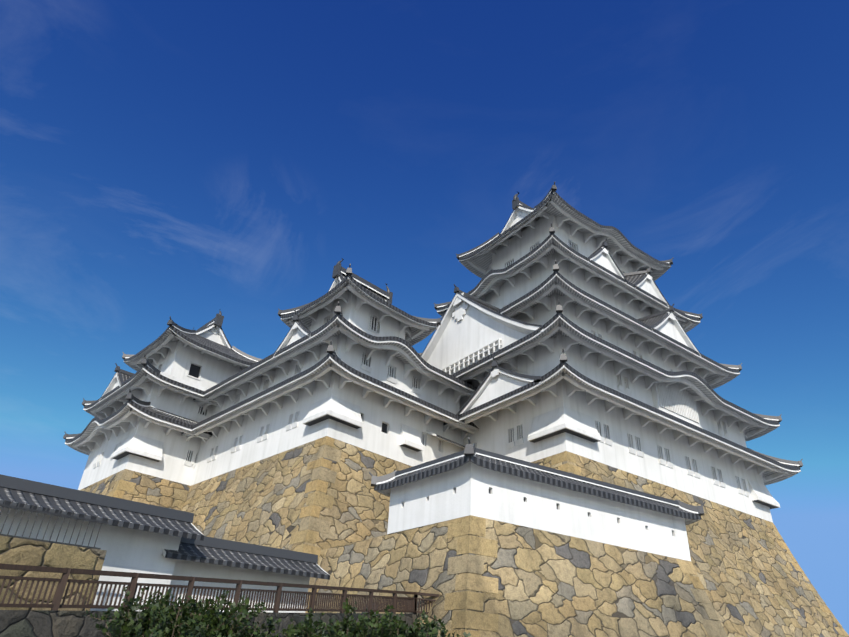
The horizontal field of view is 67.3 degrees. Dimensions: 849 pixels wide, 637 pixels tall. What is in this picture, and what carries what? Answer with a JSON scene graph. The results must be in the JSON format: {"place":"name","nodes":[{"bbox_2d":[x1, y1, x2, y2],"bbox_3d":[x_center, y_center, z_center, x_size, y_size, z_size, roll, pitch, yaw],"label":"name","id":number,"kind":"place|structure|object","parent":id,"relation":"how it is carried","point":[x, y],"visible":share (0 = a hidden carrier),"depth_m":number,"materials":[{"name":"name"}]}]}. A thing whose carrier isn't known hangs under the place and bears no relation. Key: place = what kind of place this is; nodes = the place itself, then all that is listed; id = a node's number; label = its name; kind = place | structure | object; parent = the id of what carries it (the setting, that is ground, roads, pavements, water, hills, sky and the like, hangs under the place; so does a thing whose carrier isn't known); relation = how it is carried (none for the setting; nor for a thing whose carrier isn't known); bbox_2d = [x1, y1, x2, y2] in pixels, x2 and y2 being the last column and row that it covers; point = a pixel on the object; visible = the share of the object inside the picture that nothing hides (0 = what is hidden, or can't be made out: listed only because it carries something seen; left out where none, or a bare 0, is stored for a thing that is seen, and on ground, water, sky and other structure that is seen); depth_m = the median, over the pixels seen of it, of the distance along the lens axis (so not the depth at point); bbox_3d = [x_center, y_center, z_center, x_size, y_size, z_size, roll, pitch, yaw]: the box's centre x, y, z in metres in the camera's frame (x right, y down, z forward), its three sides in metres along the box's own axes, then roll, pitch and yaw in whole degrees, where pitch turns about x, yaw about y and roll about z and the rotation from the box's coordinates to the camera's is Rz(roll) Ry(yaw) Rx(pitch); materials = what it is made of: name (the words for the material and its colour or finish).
{"place":"outdoors","nodes":[
{"label":"outdoors","id":0,"kind":"place"},
{"bbox_2d":[0,0,848,634],"label":"sky","id":1,"kind":"structure","parent":0,"point":[189,162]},
{"bbox_2d":[531,451,848,636],"bbox_3d":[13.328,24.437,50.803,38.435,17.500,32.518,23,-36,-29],"label":"keep stone base","id":2,"kind":"object","parent":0,"point":[754,579],"visible":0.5,"depth_m":46.41,"materials":[{"name":"beige stone"}]},
{"bbox_2d":[418,181,802,521],"bbox_3d":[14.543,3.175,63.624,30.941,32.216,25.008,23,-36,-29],"label":"keep","id":3,"kind":"structure","parent":2,"relation":"on","point":[564,326],"depth_m":52.63,"materials":[{"name":"paint"}]},
{"label":"ground","id":4,"kind":"structure","parent":0,"visible":0},
{"bbox_2d":[0,610,417,636],"bbox_3d":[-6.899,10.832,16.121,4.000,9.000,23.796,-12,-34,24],"label":"stone retaining wall","id":5,"kind":"structure","parent":4,"relation":"on","point":[36,623],"depth_m":13.76,"materials":[{"name":"stone"}]},
{"bbox_2d":[0,536,106,610],"bbox_3d":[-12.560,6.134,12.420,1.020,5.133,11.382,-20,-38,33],"label":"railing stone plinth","id":6,"kind":"structure","parent":5,"relation":"on","point":[17,551],"depth_m":15.97,"materials":[{"name":"stone"}]},
{"bbox_2d":[0,499,107,548],"bbox_3d":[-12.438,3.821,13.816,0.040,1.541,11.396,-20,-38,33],"label":"wooden slats","id":7,"kind":"object","parent":6,"relation":"on","point":[52,513],"visible":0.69,"depth_m":16.72,"materials":[{"name":"paint"}]},
{"bbox_2d":[0,474,329,612],"bbox_3d":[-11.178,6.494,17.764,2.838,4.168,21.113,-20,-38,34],"label":"roofed wall","id":8,"kind":"structure","parent":5,"relation":"on","point":[136,537],"depth_m":19.95,"materials":[{"name":"paint"}]},
{"bbox_2d":[0,563,439,613],"bbox_3d":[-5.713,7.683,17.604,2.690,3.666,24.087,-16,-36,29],"label":"wooden fence","id":9,"kind":"object","parent":5,"relation":"on","point":[133,585],"visible":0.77,"depth_m":17.00,"materials":[{"name":"wood"}]},
{"bbox_2d":[81,436,412,612],"bbox_3d":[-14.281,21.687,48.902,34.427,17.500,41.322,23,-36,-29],"label":"stone wall","id":10,"kind":"structure","parent":4,"relation":"on","point":[315,497],"depth_m":42.26,"materials":[{"name":"beige stone"}]},
{"bbox_2d":[63,258,478,489],"bbox_3d":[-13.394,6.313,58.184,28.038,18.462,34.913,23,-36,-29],"label":"castle turrets","id":11,"kind":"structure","parent":10,"relation":"on","point":[345,362],"depth_m":50.89,"materials":[{"name":"white paint"}]},
{"bbox_2d":[84,586,470,636],"bbox_3d":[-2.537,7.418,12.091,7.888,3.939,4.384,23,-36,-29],"label":"shrubs","id":12,"kind":"object","parent":4,"relation":"on","point":[197,619],"visible":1,"depth_m":11.51,"materials":[{"name":"plant"}]},
{"bbox_2d":[314,515,727,636],"bbox_3d":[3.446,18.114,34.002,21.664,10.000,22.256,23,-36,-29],"label":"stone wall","id":13,"kind":"structure","parent":4,"relation":"on","point":[483,577],"depth_m":29.07,"materials":[{"name":"stone"}]},
{"bbox_2d":[369,437,704,560],"bbox_3d":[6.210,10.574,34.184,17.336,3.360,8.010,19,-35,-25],"label":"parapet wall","id":14,"kind":"structure","parent":13,"relation":"on","point":[471,479],"depth_m":31.38,"materials":[{"name":"paint"}]}
]}

